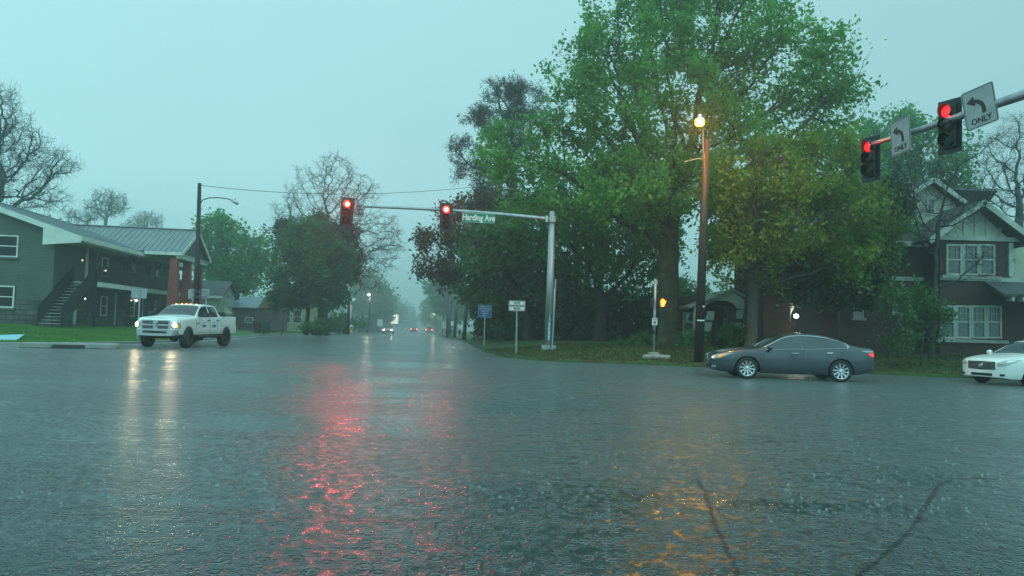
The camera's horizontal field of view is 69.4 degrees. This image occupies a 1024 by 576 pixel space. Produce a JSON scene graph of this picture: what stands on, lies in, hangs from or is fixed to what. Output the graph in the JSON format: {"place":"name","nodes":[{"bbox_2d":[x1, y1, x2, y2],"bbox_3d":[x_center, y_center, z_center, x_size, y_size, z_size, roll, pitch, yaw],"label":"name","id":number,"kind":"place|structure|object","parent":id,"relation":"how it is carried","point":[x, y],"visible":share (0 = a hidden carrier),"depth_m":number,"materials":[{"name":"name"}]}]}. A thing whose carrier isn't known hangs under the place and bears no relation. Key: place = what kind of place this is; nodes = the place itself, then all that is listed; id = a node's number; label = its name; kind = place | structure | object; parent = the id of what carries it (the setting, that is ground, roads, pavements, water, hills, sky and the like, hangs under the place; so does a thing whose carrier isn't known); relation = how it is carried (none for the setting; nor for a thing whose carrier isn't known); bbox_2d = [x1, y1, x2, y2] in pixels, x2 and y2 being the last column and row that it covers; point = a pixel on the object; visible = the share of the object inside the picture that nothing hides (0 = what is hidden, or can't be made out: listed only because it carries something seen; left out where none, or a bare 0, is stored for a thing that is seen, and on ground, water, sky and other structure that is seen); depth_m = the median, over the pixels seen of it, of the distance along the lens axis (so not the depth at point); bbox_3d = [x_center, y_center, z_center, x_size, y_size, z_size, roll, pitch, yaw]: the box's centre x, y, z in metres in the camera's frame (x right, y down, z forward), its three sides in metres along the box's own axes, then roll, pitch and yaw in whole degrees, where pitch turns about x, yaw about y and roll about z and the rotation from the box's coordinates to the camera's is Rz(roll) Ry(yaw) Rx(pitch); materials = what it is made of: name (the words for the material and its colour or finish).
{"place":"outdoors","nodes":[
{"label":"outdoors","id":0,"kind":"place"},
{"bbox_2d":[0,202,211,327],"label":"apartment building","id":1,"kind":"structure","parent":0,"point":[59,272],"depth_m":47.57,"materials":[{"name":"paint"}]},
{"bbox_2d":[0,285,15,309],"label":"window","id":2,"kind":"structure","parent":1,"relation":"in","point":[7,293],"depth_m":43.42,"materials":[{"name":"white"}]},
{"bbox_2d":[0,235,19,259],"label":"window","id":3,"kind":"structure","parent":1,"relation":"in","point":[9,244],"depth_m":43.64,"materials":[{"name":"white glass"}]},
{"bbox_2d":[100,296,107,315],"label":"window","id":4,"kind":"structure","parent":1,"relation":"in","point":[104,299],"depth_m":51.13,"materials":[{"name":"black"}]},
{"bbox_2d":[101,257,108,275],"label":"window","id":5,"kind":"structure","parent":1,"relation":"in","point":[105,261],"depth_m":51.33,"materials":[{"name":"black"}]},
{"bbox_2d":[130,299,134,316],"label":"window","id":6,"kind":"structure","parent":1,"relation":"in","point":[132,301],"depth_m":56.49,"materials":[{"name":"black"}]},
{"bbox_2d":[0,326,395,341],"bbox_3d":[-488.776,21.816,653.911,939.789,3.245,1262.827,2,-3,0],"label":"lawn","id":7,"kind":"structure","parent":0,"point":[242,332],"depth_m":54.77,"materials":[{"name":"green plant"}]},
{"bbox_2d":[0,334,24,339],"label":"fallen board","id":8,"kind":"object","parent":7,"relation":"on","point":[11,337],"visible":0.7,"depth_m":31.44,"materials":[{"name":"white wood"}]},
{"bbox_2d":[0,79,86,214],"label":"bare tree","id":9,"kind":"object","parent":7,"relation":"on","point":[47,179],"visible":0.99,"depth_m":68.68,"materials":[{"name":"brown plant"}]},
{"bbox_2d":[61,207,104,224],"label":"bare tree","id":10,"kind":"object","parent":7,"relation":"on","point":[80,218],"visible":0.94,"depth_m":105.11,"materials":[{"name":"grey plant"}]},
{"bbox_2d":[0,323,169,341],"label":"grass","id":11,"kind":"structure","parent":7,"relation":"on","point":[56,330],"depth_m":37.88,"materials":[{"name":"green plant"}]},
{"bbox_2d":[82,186,131,224],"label":"bare tree","id":12,"kind":"object","parent":7,"relation":"on","point":[117,208],"visible":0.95,"depth_m":112.34,"materials":[{"name":"grey plant"}]},
{"bbox_2d":[131,289,146,339],"bbox_3d":[-18.946,1.349,37.416,0.792,2.583,0.084,2,-3,0],"label":"road sign","id":13,"kind":"object","parent":7,"relation":"on","point":[139,293],"visible":0.96,"depth_m":37.50,"materials":[{"name":"metal"}]},
{"bbox_2d":[119,208,165,227],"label":"bare tree","id":14,"kind":"object","parent":7,"relation":"on","point":[146,222],"visible":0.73,"depth_m":117.91,"materials":[{"name":"grey plant"}]},
{"bbox_2d":[179,280,239,316],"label":"cottage","id":15,"kind":"structure","parent":7,"relation":"on","point":[223,296],"depth_m":71.58,"materials":[{"name":"white wood"}]},
{"bbox_2d":[191,207,273,300],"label":"maple tree","id":16,"kind":"object","parent":7,"relation":"on","point":[224,265],"visible":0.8,"depth_m":82.68,"materials":[{"name":"green plant"}]},
{"bbox_2d":[252,321,262,332],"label":"wheeled bin","id":17,"kind":"object","parent":7,"relation":"on","point":[256,326],"visible":0.93,"depth_m":65.59,"materials":[{"name":"grey plastic"}]},
{"bbox_2d":[232,296,287,331],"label":"garage","id":18,"kind":"structure","parent":7,"relation":"on","point":[247,310],"depth_m":74.94,"materials":[{"name":"silver metal"}]},
{"bbox_2d":[261,322,270,333],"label":"wheeled bin","id":19,"kind":"object","parent":7,"relation":"on","point":[265,326],"visible":0.98,"depth_m":65.59,"materials":[{"name":"grey plastic"}]},
{"bbox_2d":[283,304,317,329],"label":"cottage","id":20,"kind":"structure","parent":7,"relation":"on","point":[293,322],"depth_m":83.90,"materials":[{"name":"yellow paint"}]},
{"bbox_2d":[293,311,301,322],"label":"window","id":21,"kind":"structure","parent":20,"relation":"in","point":[297,316],"depth_m":83.88,"materials":[{"name":"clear glass"}]},
{"bbox_2d":[266,148,410,333],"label":"pecan tree","id":22,"kind":"object","parent":7,"relation":"on","point":[331,191],"visible":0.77,"depth_m":91.69,"materials":[{"name":"brown plant"}]},
{"bbox_2d":[328,298,355,322],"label":"cottage","id":23,"kind":"structure","parent":7,"relation":"on","point":[339,308],"depth_m":111.96,"materials":[{"name":"white"}]},
{"bbox_2d":[346,269,401,330],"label":"roadside tree","id":24,"kind":"object","parent":7,"relation":"on","point":[382,305],"visible":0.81,"depth_m":136.96,"materials":[{"name":"green plant"}]},
{"bbox_2d":[0,326,1023,575],"bbox_3d":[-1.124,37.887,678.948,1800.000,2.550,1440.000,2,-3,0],"label":"road","id":25,"kind":"structure","parent":0,"point":[404,452],"depth_m":7.41,"materials":[{"name":"grey asphalt"}]},
{"bbox_2d":[19,342,119,348],"bbox_3d":[-17.767,2.322,29.811,3.400,0.200,0.971,3,-3,-20],"label":"storm drain","id":26,"kind":"object","parent":25,"relation":"on","point":[69,345],"visible":1,"depth_m":29.43,"materials":[{"name":"concrete"}]},
{"bbox_2d":[0,331,356,345],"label":"kerb","id":27,"kind":"structure","parent":25,"relation":"on","point":[139,342],"depth_m":38.38,"materials":[{"name":"concrete"}]},
{"bbox_2d":[135,303,235,347],"bbox_3d":[-15.343,1.752,35.110,2.890,2.031,6.097,2,-3,3],"label":"pickup truck","id":28,"kind":"object","parent":25,"relation":"on","point":[187,325],"visible":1,"depth_m":33.77,"materials":[{"name":"white paint"}]},
{"bbox_2d":[201,289,209,339],"bbox_3d":[-16.743,1.446,40.218,0.417,2.781,0.084,2,-3,0],"label":"road sign","id":29,"kind":"object","parent":25,"relation":"on","point":[206,293],"visible":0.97,"depth_m":40.30,"materials":[{"name":"metal"}]},
{"bbox_2d":[194,183,238,341],"bbox_3d":[-16.700,-1.391,41.538,2.428,9.033,0.319,1,-3,4],"label":"street lamp","id":30,"kind":"object","parent":25,"relation":"on","point":[197,255],"visible":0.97,"depth_m":41.58,"materials":[{"name":"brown wood"}]},
{"bbox_2d":[200,184,494,193],"bbox_3d":[-9.786,-7.162,51.593,1.436,4.237,24.946,-1,-4,42],"label":"overhead wire","id":31,"kind":"object","parent":30,"relation":"attached to","point":[318,193],"visible":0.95,"depth_m":48.64,"materials":[{"name":"black metal"}]},
{"bbox_2d":[258,215,365,334],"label":"hackberry tree","id":32,"kind":"object","parent":25,"relation":"on","point":[318,281],"visible":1,"depth_m":65.96,"materials":[{"name":"green plant"}]},
{"bbox_2d":[295,316,331,337],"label":"bush","id":33,"kind":"object","parent":25,"relation":"on","point":[321,327],"visible":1,"depth_m":59.49,"materials":[{"name":"green plant"}]},
{"bbox_2d":[261,207,371,333],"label":"holly tree","id":34,"kind":"object","parent":25,"relation":"on","point":[351,236],"visible":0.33,"depth_m":69.59,"materials":[{"name":"green plant"}]},
{"bbox_2d":[328,309,355,333],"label":"bush","id":35,"kind":"object","parent":25,"relation":"on","point":[338,325],"visible":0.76,"depth_m":94.94,"materials":[{"name":"green plant"}]},
{"bbox_2d":[347,297,349,333],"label":"utility pole","id":36,"kind":"object","parent":25,"relation":"on","point":[348,319],"visible":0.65,"depth_m":91.77,"materials":[{"name":"brown wood"}]},
{"bbox_2d":[350,314,370,332],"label":"bush","id":37,"kind":"object","parent":25,"relation":"on","point":[362,322],"visible":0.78,"depth_m":99.80,"materials":[{"name":"green plant"}]},
{"bbox_2d":[367,289,371,332],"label":"street lamp","id":38,"kind":"object","parent":25,"relation":"on","point":[370,292],"visible":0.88,"depth_m":117.81,"materials":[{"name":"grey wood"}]},
{"bbox_2d":[353,321,390,332],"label":"store","id":39,"kind":"structure","parent":25,"relation":"on","point":[377,329],"depth_m":149.72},
{"bbox_2d":[382,325,393,333],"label":"sedan","id":40,"kind":"object","parent":25,"relation":"on","point":[387,328],"visible":0.98,"depth_m":120.06,"materials":[{"name":"silver paint"}]},
{"bbox_2d":[392,297,408,325],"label":"roadside tree","id":41,"kind":"object","parent":25,"relation":"on","point":[400,311],"visible":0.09,"depth_m":194.22,"materials":[{"name":"green plant"}]},
{"bbox_2d":[394,302,418,331],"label":"roadside tree","id":42,"kind":"object","parent":25,"relation":"on","point":[411,319],"visible":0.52,"depth_m":247.05,"materials":[{"name":"green plant"}]},
{"bbox_2d":[448,295,450,335],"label":"utility pole","id":43,"kind":"object","parent":25,"relation":"on","point":[449,330],"visible":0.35,"depth_m":99.77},
{"bbox_2d":[705,333,873,381],"bbox_3d":[8.693,2.144,23.455,4.898,1.465,2.259,1,-3,5],"label":"sedan","id":44,"kind":"object","parent":25,"relation":"on","point":[822,357],"visible":1,"depth_m":22.59,"materials":[{"name":"grey paint"}]},
{"bbox_2d":[868,90,1023,146],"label":"signal mast","id":45,"kind":"object","parent":25,"relation":"on","point":[1015,97],"visible":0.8,"depth_m":16.18,"materials":[{"name":"metal"}]},
{"bbox_2d":[860,135,879,182],"bbox_3d":[9.105,-3.288,18.846,0.438,1.150,0.472,2,-3,0],"label":"traffic signal","id":46,"kind":"object","parent":45,"relation":"attached to","point":[870,161],"visible":0.99,"depth_m":18.75,"materials":[{"name":"black metal"}]},
{"bbox_2d":[890,115,910,156],"bbox_3d":[9.225,-3.604,17.569,0.014,0.889,0.731,2,-3,-10],"label":"road sign","id":47,"kind":"object","parent":45,"relation":"attached to","point":[900,134],"visible":1,"depth_m":17.55,"materials":[{"name":"white metal"}]},
{"bbox_2d":[937,97,961,155],"bbox_3d":[9.712,-3.602,16.483,0.445,1.220,0.501,2,-3,0],"label":"traffic signal","id":48,"kind":"object","parent":45,"relation":"attached to","point":[949,139],"visible":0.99,"depth_m":16.38,"materials":[{"name":"black metal"}]},
{"bbox_2d":[961,81,998,131],"bbox_3d":[9.765,-3.786,15.445,0.014,0.942,0.799,3,-3,-25],"label":"road sign","id":49,"kind":"object","parent":45,"relation":"attached to","point":[980,108],"visible":1,"depth_m":15.44,"materials":[{"name":"white metal"}]},
{"bbox_2d":[962,341,1023,384],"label":"sedan","id":50,"kind":"object","parent":25,"relation":"on","point":[1006,362],"visible":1,"depth_m":23.46,"materials":[{"name":"white paint"}]},
{"bbox_2d":[0,0,1023,326],"label":"sky","id":51,"kind":"structure","parent":0,"point":[157,100],"materials":[{"name":"blue"}]},
{"bbox_2d":[433,330,1010,379],"bbox_3d":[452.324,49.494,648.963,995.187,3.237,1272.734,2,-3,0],"label":"grass verge","id":52,"kind":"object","parent":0,"point":[488,344],"depth_m":31.30,"materials":[{"name":"green plant"}]},
{"bbox_2d":[416,311,439,328],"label":"roadside tree","id":53,"kind":"object","parent":52,"relation":"on","point":[429,324],"visible":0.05,"depth_m":228.04,"materials":[{"name":"green plant"}]},
{"bbox_2d":[419,297,461,332],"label":"roadside tree","id":54,"kind":"object","parent":52,"relation":"on","point":[427,314],"visible":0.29,"depth_m":162.78,"materials":[{"name":"green plant"}]},
{"bbox_2d":[417,276,473,325],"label":"roadside tree","id":55,"kind":"object","parent":52,"relation":"on","point":[438,303],"visible":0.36,"depth_m":127.83,"materials":[{"name":"green plant"}]},
{"bbox_2d":[446,290,448,337],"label":"utility pole","id":56,"kind":"object","parent":52,"relation":"on","point":[447,319],"visible":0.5,"depth_m":91.86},
{"bbox_2d":[452,288,459,337],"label":"street lamp","id":57,"kind":"object","parent":52,"relation":"on","point":[455,322],"visible":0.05,"depth_m":83.78,"materials":[{"name":"metal"}]},
{"bbox_2d":[364,205,555,349],"bbox_3d":[-2.567,-0.499,34.919,9.463,6.583,0.681,2,-3,-2],"label":"signal mast","id":58,"kind":"object","parent":52,"relation":"on","point":[550,219],"visible":0.87,"depth_m":34.93,"materials":[{"name":"metal"}]},
{"bbox_2d":[339,197,354,226],"bbox_3d":[-7.668,-3.535,34.272,0.687,1.392,0.469,2,-3,0],"label":"traffic signal","id":59,"kind":"object","parent":58,"relation":"attached to","point":[347,212],"visible":1,"depth_m":34.32,"materials":[{"name":"black metal"}]},
{"bbox_2d":[354,204,363,216],"bbox_3d":[-7.073,-3.592,34.170,0.460,0.620,0.014,2,-3,0],"label":"street sign","id":60,"kind":"object","parent":58,"relation":"attached to","point":[358,210],"visible":1,"depth_m":34.17,"materials":[{"name":"white metal"}]},
{"bbox_2d":[439,203,452,231],"bbox_3d":[-3.085,-3.313,34.568,0.641,1.373,0.468,2,-3,0],"label":"traffic signal","id":61,"kind":"object","parent":58,"relation":"attached to","point":[446,217],"visible":1,"depth_m":34.62,"materials":[{"name":"black metal"}]},
{"bbox_2d":[462,212,494,223],"bbox_3d":[-1.563,-3.289,34.663,1.534,0.502,0.014,2,-3,0],"label":"street name sign","id":62,"kind":"object","parent":58,"relation":"attached to","point":[478,217],"visible":1,"depth_m":34.66,"materials":[{"name":"teal metal"}]},
{"bbox_2d":[462,302,467,340],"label":"utility pole","id":63,"kind":"object","parent":52,"relation":"on","point":[465,324],"visible":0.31,"depth_m":65.80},
{"bbox_2d":[408,168,531,338],"bbox_3d":[-2.715,-2.523,56.133,10.414,13.103,9.999,2,-3,0],"label":"elm tree","id":64,"kind":"object","parent":52,"relation":"on","point":[443,273],"visible":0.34,"depth_m":54.65,"materials":[{"name":"green plant"}]},
{"bbox_2d":[468,296,495,339],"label":"thicket shrub","id":65,"kind":"object","parent":52,"relation":"on","point":[477,332],"visible":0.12,"depth_m":60.90,"materials":[{"name":"green plant"}]},
{"bbox_2d":[478,305,491,344],"bbox_3d":[-1.747,2.352,46.970,0.883,2.574,0.082,2,-3,-7],"label":"road sign","id":66,"kind":"object","parent":52,"relation":"on","point":[484,311],"visible":1,"depth_m":46.98,"materials":[{"name":"blue metal"}]},
{"bbox_2d":[444,69,551,292],"bbox_3d":[-1.578,-7.628,64.700,9.905,23.760,6.435,2,-3,0],"label":"tree","id":67,"kind":"object","parent":52,"relation":"on","point":[510,91],"visible":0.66,"depth_m":64.36,"materials":[{"name":"green plant"}]},
{"bbox_2d":[472,289,542,340],"bbox_3d":[0.391,2.184,54.754,5.850,4.768,6.537,4,-4,-34],"label":"thicket shrub","id":68,"kind":"object","parent":52,"relation":"on","point":[505,330],"visible":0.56,"depth_m":53.15,"materials":[{"name":"green plant"}]},
{"bbox_2d":[509,301,524,352],"bbox_3d":[0.196,1.784,33.515,0.740,2.405,0.141,2,-3,0],"label":"road sign","id":69,"kind":"object","parent":52,"relation":"on","point":[516,306],"visible":1,"depth_m":33.50,"materials":[{"name":"white metal"}]},
{"bbox_2d":[449,200,593,339],"bbox_3d":[0.800,-1.324,52.187,10.543,10.089,8.882,2,-3,0],"label":"shade tree","id":70,"kind":"object","parent":52,"relation":"on","point":[486,270],"visible":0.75,"depth_m":50.87,"materials":[{"name":"green plant"}]},
{"bbox_2d":[548,315,551,349],"bbox_3d":[1.713,2.031,33.740,0.165,1.700,0.049,2,-3,-8],"label":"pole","id":71,"kind":"object","parent":52,"relation":"on","point":[549,330],"visible":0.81,"depth_m":33.73,"materials":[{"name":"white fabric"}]},
{"bbox_2d":[551,279,555,349],"bbox_3d":[1.929,1.233,34.158,0.139,3.308,0.288,1,-3,20],"label":"sign post","id":72,"kind":"object","parent":52,"relation":"on","point":[553,314],"visible":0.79,"depth_m":34.13,"materials":[{"name":"metal"}]},
{"bbox_2d":[527,279,594,339],"bbox_3d":[3.182,1.845,52.834,5.775,5.099,6.535,2,-3,0],"label":"thicket shrub","id":73,"kind":"object","parent":52,"relation":"on","point":[577,332],"visible":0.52,"depth_m":51.53,"materials":[{"name":"green plant"}]},
{"bbox_2d":[483,153,698,340],"bbox_3d":[5.519,-2.798,50.652,15.158,12.932,10.335,2,-3,0],"label":"shade tree","id":74,"kind":"object","parent":52,"relation":"on","point":[593,254],"visible":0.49,"depth_m":49.26,"materials":[{"name":"green plant"}]},
{"bbox_2d":[565,286,633,339],"bbox_3d":[6.452,2.087,55.972,5.991,5.123,6.272,2,-3,0],"label":"thicket shrub","id":75,"kind":"object","parent":52,"relation":"on","point":[609,303],"visible":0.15,"depth_m":54.06,"materials":[{"name":"green plant"}]},
{"bbox_2d":[608,335,633,344],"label":"bush","id":76,"kind":"object","parent":52,"relation":"on","point":[618,340],"visible":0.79,"depth_m":38.26,"materials":[{"name":"green plant"}]},
{"bbox_2d":[593,278,658,340],"bbox_3d":[8.882,1.935,54.040,5.751,5.394,6.349,2,-3,0],"label":"thicket shrub","id":77,"kind":"object","parent":52,"relation":"on","point":[639,312],"visible":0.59,"depth_m":52.82,"materials":[{"name":"green plant"}]},
{"bbox_2d":[626,331,656,345],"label":"bush","id":78,"kind":"object","parent":52,"relation":"on","point":[644,340],"visible":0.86,"depth_m":38.67,"materials":[{"name":"green plant"}]},
{"bbox_2d":[642,280,670,358],"bbox_3d":[6.141,1.370,31.456,1.255,3.478,0.769,2,-3,0],"label":"walk signal post","id":79,"kind":"object","parent":52,"relation":"on","point":[663,302],"visible":0.95,"depth_m":31.45,"materials":[{"name":"metal"}]},
{"bbox_2d":[468,0,887,344],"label":"oak tree","id":80,"kind":"object","parent":52,"relation":"on","point":[665,186],"visible":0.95,"depth_m":39.97,"materials":[{"name":"green plant"}]},
{"bbox_2d":[650,272,712,296],"bbox_3d":[12.649,1.322,58.205,6.390,5.818,6.710,2,-3,0],"label":"thicket shrub","id":81,"kind":"object","parent":52,"relation":"on","point":[684,283],"visible":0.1,"depth_m":56.81,"materials":[{"name":"green plant"}]},
{"bbox_2d":[675,326,712,347],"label":"bush","id":82,"kind":"object","parent":52,"relation":"on","point":[687,338],"visible":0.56,"depth_m":37.61,"materials":[{"name":"green plant"}]},
{"bbox_2d":[684,114,709,362],"bbox_3d":[7.570,-1.860,29.909,1.061,10.103,1.679,2,-3,0],"label":"street lamp","id":83,"kind":"object","parent":52,"relation":"on","point":[700,307],"visible":0.98,"depth_m":30.37,"materials":[{"name":"brown wood"}]},
{"bbox_2d":[678,289,744,346],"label":"porch house","id":84,"kind":"structure","parent":52,"relation":"on","point":[719,309],"depth_m":42.34,"materials":[{"name":"grey wood"}]},
{"bbox_2d":[683,312,692,331],"bbox_3d":[10.126,2.003,42.444,0.600,1.200,0.050,2,-3,0],"label":"window","id":85,"kind":"structure","parent":84,"relation":"in","point":[687,316],"depth_m":42.46,"materials":[{"name":"white glass"}]},
{"bbox_2d":[705,312,721,345],"bbox_3d":[11.525,2.393,42.401,0.950,2.000,0.060,2,-3,0],"label":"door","id":86,"kind":"structure","parent":84,"relation":"in","point":[717,320],"depth_m":42.37,"materials":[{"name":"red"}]},
{"bbox_2d":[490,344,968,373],"bbox_3d":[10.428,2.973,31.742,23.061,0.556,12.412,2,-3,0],"label":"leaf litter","id":87,"kind":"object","parent":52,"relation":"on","point":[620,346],"visible":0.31,"depth_m":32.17,"materials":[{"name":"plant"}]},
{"bbox_2d":[714,317,762,347],"bbox_3d":[11.242,2.287,36.993,2.253,1.761,2.136,2,-3,0],"label":"bush","id":88,"kind":"object","parent":52,"relation":"on","point":[730,335],"visible":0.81,"depth_m":36.86,"materials":[{"name":"green plant"}]},
{"bbox_2d":[687,109,924,346],"bbox_3d":[12.988,-2.439,33.719,10.411,10.960,7.530,2,-3,0],"label":"oak tree","id":89,"kind":"object","parent":52,"relation":"on","point":[831,241],"visible":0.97,"depth_m":32.42,"materials":[{"name":"green plant"}]},
{"bbox_2d":[781,166,919,342],"bbox_3d":[16.347,-1.379,35.522,7.082,9.150,4.891,2,-3,0],"label":"magnolia tree","id":90,"kind":"object","parent":52,"relation":"on","point":[855,299],"visible":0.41,"depth_m":34.46,"materials":[{"name":"green plant"}]},
{"bbox_2d":[706,178,1023,356],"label":"brick house","id":91,"kind":"structure","parent":52,"relation":"on","point":[991,311],"depth_m":36.22,"materials":[{"name":"brown brick"}]},
{"bbox_2d":[798,306,817,334],"bbox_3d":[14.977,2.009,37.429,1.000,2.455,0.060,2,-3,0],"label":"door","id":92,"kind":"structure","parent":91,"relation":"in","point":[807,320],"depth_m":37.41,"materials":[{"name":"black"}]},
{"bbox_2d":[851,308,865,320],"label":"window","id":93,"kind":"structure","parent":91,"relation":"in","point":[857,315],"depth_m":37.47,"materials":[{"name":"white glass"}]},
{"bbox_2d":[939,305,955,338],"bbox_3d":[21.181,1.653,35.950,0.740,1.605,0.090,2,-3,0],"label":"window","id":94,"kind":"structure","parent":91,"relation":"in","point":[952,335],"depth_m":35.95,"materials":[{"name":"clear glass"}]},
{"bbox_2d":[945,244,961,274],"bbox_3d":[21.581,-1.381,36.108,0.779,1.522,0.090,2,-3,0],"label":"window","id":95,"kind":"structure","parent":91,"relation":"in","point":[950,254],"depth_m":36.12,"materials":[{"name":"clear glass"}]},
{"bbox_2d":[955,305,970,338],"bbox_3d":[21.937,1.653,35.951,0.740,1.605,0.090,2,-3,0],"label":"window","id":96,"kind":"structure","parent":91,"relation":"in","point":[963,326],"depth_m":35.95,"materials":[{"name":"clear glass"}]},
{"bbox_2d":[962,244,978,275],"bbox_3d":[22.385,-1.381,36.109,0.798,1.522,0.090,2,-3,0],"label":"window","id":97,"kind":"structure","parent":91,"relation":"in","point":[964,246],"depth_m":36.11,"materials":[{"name":"clear glass"}]},
{"bbox_2d":[970,305,986,338],"bbox_3d":[22.683,1.653,35.953,0.721,1.606,0.090,2,-3,0],"label":"window","id":98,"kind":"structure","parent":91,"relation":"in","point":[978,313],"depth_m":35.95,"materials":[{"name":"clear glass"}]},
{"bbox_2d":[979,244,994,275],"bbox_3d":[23.190,-1.381,36.111,0.779,1.522,0.090,2,-3,0],"label":"window","id":99,"kind":"structure","parent":91,"relation":"in","point":[991,261],"depth_m":36.12,"materials":[{"name":"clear glass"}]},
{"bbox_2d":[986,305,1001,338],"bbox_3d":[23.429,1.653,35.954,0.740,1.606,0.090,2,-3,0],"label":"window","id":100,"kind":"structure","parent":91,"relation":"in","point":[993,313],"depth_m":35.95,"materials":[{"name":"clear glass"}]},
{"bbox_2d":[863,278,926,367],"bbox_3d":[15.039,1.399,28.933,2.108,3.582,2.073,2,-3,0],"label":"shrub","id":101,"kind":"object","parent":52,"relation":"on","point":[896,299],"visible":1,"depth_m":28.83,"materials":[{"name":"green plant"}]},
{"bbox_2d":[818,100,991,188],"bbox_3d":[34.858,-5.765,66.270,14.769,22.273,8.641,2,-3,0],"label":"maple tree","id":102,"kind":"object","parent":52,"relation":"on","point":[888,166],"visible":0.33,"depth_m":64.81,"materials":[{"name":"green plant"}]},
{"bbox_2d":[897,274,963,365],"bbox_3d":[16.492,1.308,29.308,2.516,3.726,1.779,2,-3,0],"label":"shrub","id":103,"kind":"object","parent":52,"relation":"on","point":[940,315],"visible":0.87,"depth_m":29.19,"materials":[{"name":"green plant"}]},
{"bbox_2d":[881,124,1023,358],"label":"bare tree","id":104,"kind":"object","parent":52,"relation":"on","point":[932,351],"visible":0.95,"depth_m":31.63,"materials":[{"name":"green plant"}]},
{"bbox_2d":[967,110,1023,227],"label":"bare tree","id":105,"kind":"object","parent":52,"relation":"on","point":[1019,210],"visible":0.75,"depth_m":52.37,"materials":[{"name":"brown plant"}]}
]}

